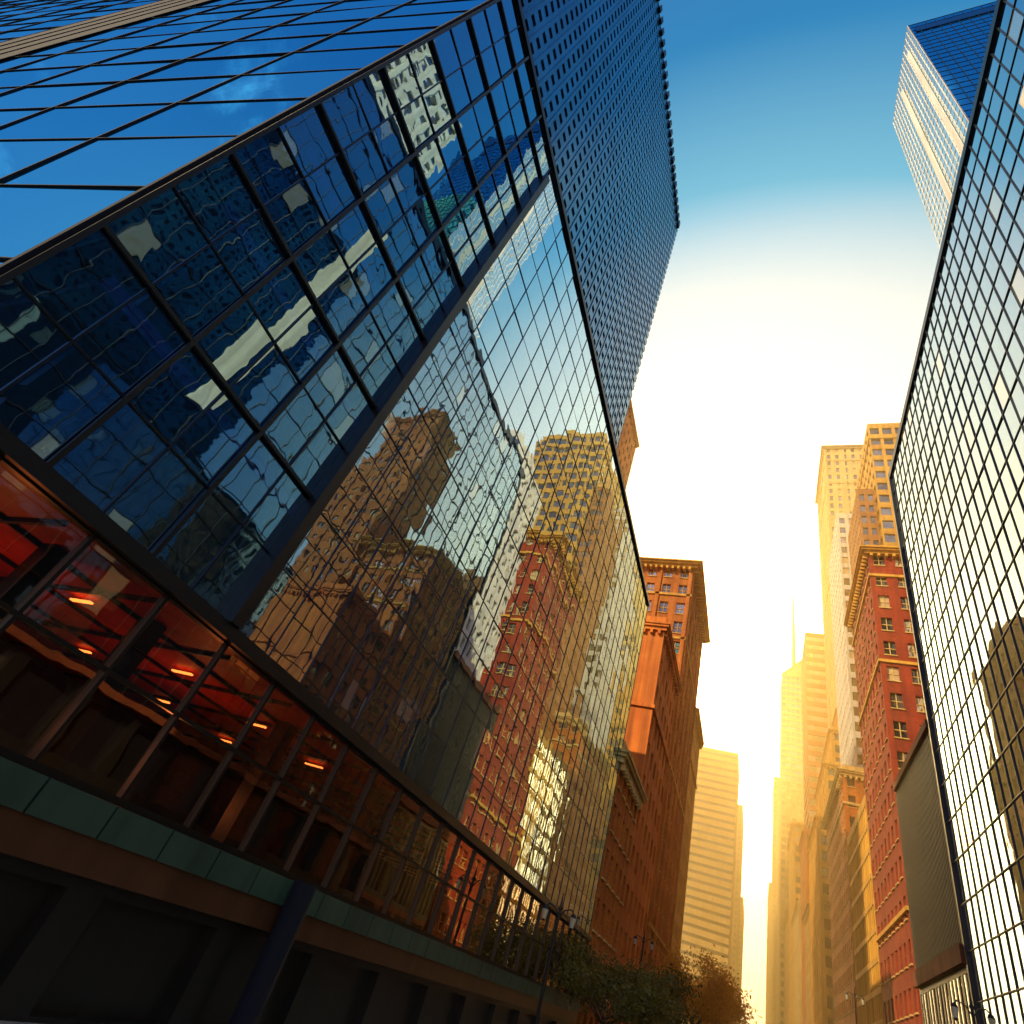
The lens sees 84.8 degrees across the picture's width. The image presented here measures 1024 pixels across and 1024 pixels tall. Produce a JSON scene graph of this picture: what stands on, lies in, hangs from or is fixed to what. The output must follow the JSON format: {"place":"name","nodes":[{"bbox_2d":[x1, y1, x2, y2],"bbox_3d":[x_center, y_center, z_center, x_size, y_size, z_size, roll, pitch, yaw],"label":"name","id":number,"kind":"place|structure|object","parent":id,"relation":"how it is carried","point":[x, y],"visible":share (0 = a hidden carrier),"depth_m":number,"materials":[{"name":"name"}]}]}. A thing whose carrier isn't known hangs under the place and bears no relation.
{"place":"outdoors","nodes":[
{"label":"outdoors","id":0,"kind":"place"},
{"bbox_2d":[0,1021,40,1023],"bbox_3d":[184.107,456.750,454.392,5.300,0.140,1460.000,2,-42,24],"label":"pavement","id":1,"kind":"structure","parent":0,"point":[6,1022],"depth_m":9.13,"materials":[{"name":"grey concrete"}]},
{"bbox_2d":[534,893,575,1023],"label":"street lamp","id":2,"kind":"object","parent":1,"relation":"on","point":[545,910],"visible":1,"depth_m":26.40,"materials":[{"name":"black metal"}]},
{"bbox_2d":[549,928,684,1023],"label":"street tree","id":3,"kind":"object","parent":1,"relation":"on","point":[643,1006],"visible":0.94,"depth_m":33.47,"materials":[{"name":"green plant"}]},
{"bbox_2d":[632,932,653,1021],"bbox_3d":[9.925,38.902,44.761,1.709,9.360,0.386,2,-42,24],"label":"street lamp","id":4,"kind":"object","parent":1,"relation":"on","point":[643,940],"visible":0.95,"depth_m":46.84,"materials":[{"name":"black metal"}]},
{"bbox_2d":[584,955,702,1023],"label":"street tree","id":5,"kind":"object","parent":1,"relation":"on","point":[673,988],"visible":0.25,"depth_m":40.44,"materials":[{"name":"green plant"}]},
{"bbox_2d":[660,940,761,1023],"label":"street tree","id":6,"kind":"object","parent":1,"relation":"on","point":[718,997],"visible":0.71,"depth_m":70.57,"materials":[{"name":"brown plant"}]},
{"bbox_2d":[674,999,758,1023],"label":"street tree","id":7,"kind":"object","parent":1,"relation":"on","point":[740,1017],"visible":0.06,"depth_m":90.16,"materials":[{"name":"green plant"}]},
{"bbox_2d":[0,0,679,1023],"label":"glass office tower","id":8,"kind":"structure","parent":0,"point":[324,334],"depth_m":18.22,"materials":[{"name":"glass"}]},
{"bbox_2d":[573,740,647,1023],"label":"orange brick building","id":9,"kind":"structure","parent":0,"point":[630,798],"depth_m":48.14,"materials":[{"name":"brick"}]},
{"bbox_2d":[617,398,639,489],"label":"brown apartment tower","id":10,"kind":"structure","parent":0,"point":[627,445],"depth_m":130.87,"materials":[{"name":"orange brick"}]},
{"bbox_2d":[635,557,709,1023],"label":"corniced brick building","id":11,"kind":"structure","parent":0,"point":[676,589],"depth_m":87.51,"materials":[{"name":"orange brick"}]},
{"bbox_2d":[667,708,704,1017],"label":"ochre brick building","id":12,"kind":"structure","parent":0,"point":[698,741],"depth_m":95.77,"materials":[{"name":"brown brick"}]},
{"bbox_2d":[679,747,739,1023],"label":"slab office tower","id":13,"kind":"structure","parent":0,"point":[707,917],"depth_m":291.88,"materials":[{"name":"stone"}]},
{"bbox_2d":[782,908,788,1023],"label":"row building","id":14,"kind":"structure","parent":0,"point":[785,927],"depth_m":266.39,"materials":[{"name":"beige brick"}]},
{"bbox_2d":[787,821,803,1023],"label":"row building","id":15,"kind":"structure","parent":0,"point":[796,829],"depth_m":243.30,"materials":[{"name":"gold concrete"}]},
{"bbox_2d":[791,899,802,1023],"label":"row building","id":16,"kind":"structure","parent":0,"point":[796,925],"depth_m":200.28,"materials":[{"name":"stone"}]},
{"bbox_2d":[798,828,810,1023],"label":"row building","id":17,"kind":"structure","parent":0,"point":[804,858],"depth_m":186.73,"materials":[{"name":"orange brick"}]},
{"bbox_2d":[626,0,996,1023],"label":"sky","id":18,"kind":"structure","parent":0,"point":[787,322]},
{"bbox_2d":[845,987,864,1023],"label":"street lamp","id":19,"kind":"object","parent":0,"point":[855,997],"visible":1,"depth_m":56.78,"materials":[{"name":"black metal"}]},
{"bbox_2d":[856,423,899,545],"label":"tan office tower","id":20,"kind":"structure","parent":0,"point":[877,451],"depth_m":137.69,"materials":[{"name":"gold concrete"}]},
{"bbox_2d":[950,990,995,1023],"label":"street lamp","id":21,"kind":"object","parent":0,"point":[990,1017],"visible":1,"depth_m":26.36,"materials":[{"name":"black metal"}]},
{"label":"ground","id":22,"kind":"structure","parent":0,"visible":0},
{"bbox_2d":[606,616,681,1023],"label":"rendered party wall building","id":23,"kind":"structure","parent":22,"relation":"on","point":[657,688],"depth_m":63.75,"materials":[{"name":"orange paint"}]},
{"bbox_2d":[729,804,743,1022],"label":"row building","id":24,"kind":"structure","parent":22,"relation":"on","point":[737,899],"depth_m":403.61,"materials":[{"name":"beige brick"}]},
{"bbox_2d":[736,897,743,1023],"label":"row building","id":25,"kind":"structure","parent":22,"relation":"on","point":[740,952],"depth_m":500.97,"materials":[{"name":"stone"}]},
{"bbox_2d":[765,882,771,1023],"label":"row building","id":26,"kind":"structure","parent":22,"relation":"on","point":[769,892],"depth_m":706.10,"materials":[{"name":"beige brick"}]},
{"bbox_2d":[767,895,770,1023],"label":"row building","id":27,"kind":"structure","parent":22,"relation":"on","point":[768,981],"depth_m":590.90,"materials":[{"name":"gold concrete"}]},
{"bbox_2d":[770,776,779,1023],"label":"row building","id":28,"kind":"structure","parent":22,"relation":"on","point":[775,822],"depth_m":549.52,"materials":[{"name":"stone"}]},
{"bbox_2d":[773,914,776,1023],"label":"row building","id":29,"kind":"structure","parent":22,"relation":"on","point":[775,975],"depth_m":407.41,"materials":[{"name":"beige brick"}]},
{"bbox_2d":[776,862,778,1023],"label":"row building","id":30,"kind":"structure","parent":22,"relation":"on","point":[777,941],"depth_m":375.37,"materials":[{"name":"stone"}]},
{"bbox_2d":[778,590,803,1023],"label":"spire skyscraper","id":31,"kind":"structure","parent":22,"relation":"on","point":[791,808],"depth_m":369.78,"materials":[{"name":"stone"}]},
{"bbox_2d":[801,900,811,1023],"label":"row building","id":32,"kind":"structure","parent":22,"relation":"on","point":[805,919],"depth_m":159.94,"materials":[{"name":"beige brick"}]},
{"bbox_2d":[801,632,827,828],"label":"striped office tower","id":33,"kind":"structure","parent":22,"relation":"on","point":[814,716],"depth_m":244.42,"materials":[{"name":"limestone"},{"name":"glass"}]},
{"bbox_2d":[806,708,840,1023],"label":"stepped setback building","id":34,"kind":"structure","parent":22,"relation":"on","point":[821,979],"depth_m":141.92,"materials":[{"name":"gold concrete"}]},
{"bbox_2d":[815,445,862,727],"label":"limestone skyscraper","id":35,"kind":"structure","parent":22,"relation":"on","point":[839,466],"depth_m":233.42,"materials":[{"name":"beige stone"}]},
{"bbox_2d":[821,764,865,1023],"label":"orange brick building","id":36,"kind":"structure","parent":22,"relation":"on","point":[846,795],"depth_m":102.23,"materials":[{"name":"brick"}]},
{"bbox_2d":[829,513,862,767],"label":"white slab tower","id":37,"kind":"structure","parent":22,"relation":"on","point":[850,745],"depth_m":143.04,"materials":[{"name":"stone"}]},
{"bbox_2d":[848,489,880,579],"bbox_3d":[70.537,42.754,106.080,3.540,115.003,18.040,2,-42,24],"label":"brown office tower","id":38,"kind":"structure","parent":22,"relation":"on","point":[864,528],"depth_m":131.97,"materials":[{"name":"brick"}]},
{"bbox_2d":[847,795,884,1023],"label":"gold glass office","id":39,"kind":"structure","parent":22,"relation":"on","point":[867,972],"depth_m":79.86,"materials":[{"name":"gold glass"},{"name":"steel"}]},
{"bbox_2d":[843,545,926,1023],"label":"red brick building","id":40,"kind":"structure","parent":22,"relation":"on","point":[891,705],"depth_m":71.84,"materials":[{"name":"brick"}]},
{"bbox_2d":[893,719,972,1023],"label":"ribbed facade building","id":41,"kind":"structure","parent":22,"relation":"on","point":[940,979],"depth_m":49.53,"materials":[{"name":"black metal"}]},
{"bbox_2d":[893,1,995,247],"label":"pale glass skyscraper","id":42,"kind":"structure","parent":22,"relation":"on","point":[942,60],"depth_m":69.70,"materials":[{"name":"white glass"}]},
{"bbox_2d":[888,0,1023,1023],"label":"grid glass office","id":43,"kind":"structure","parent":22,"relation":"on","point":[956,476],"depth_m":40.44,"materials":[{"name":"black glass"}]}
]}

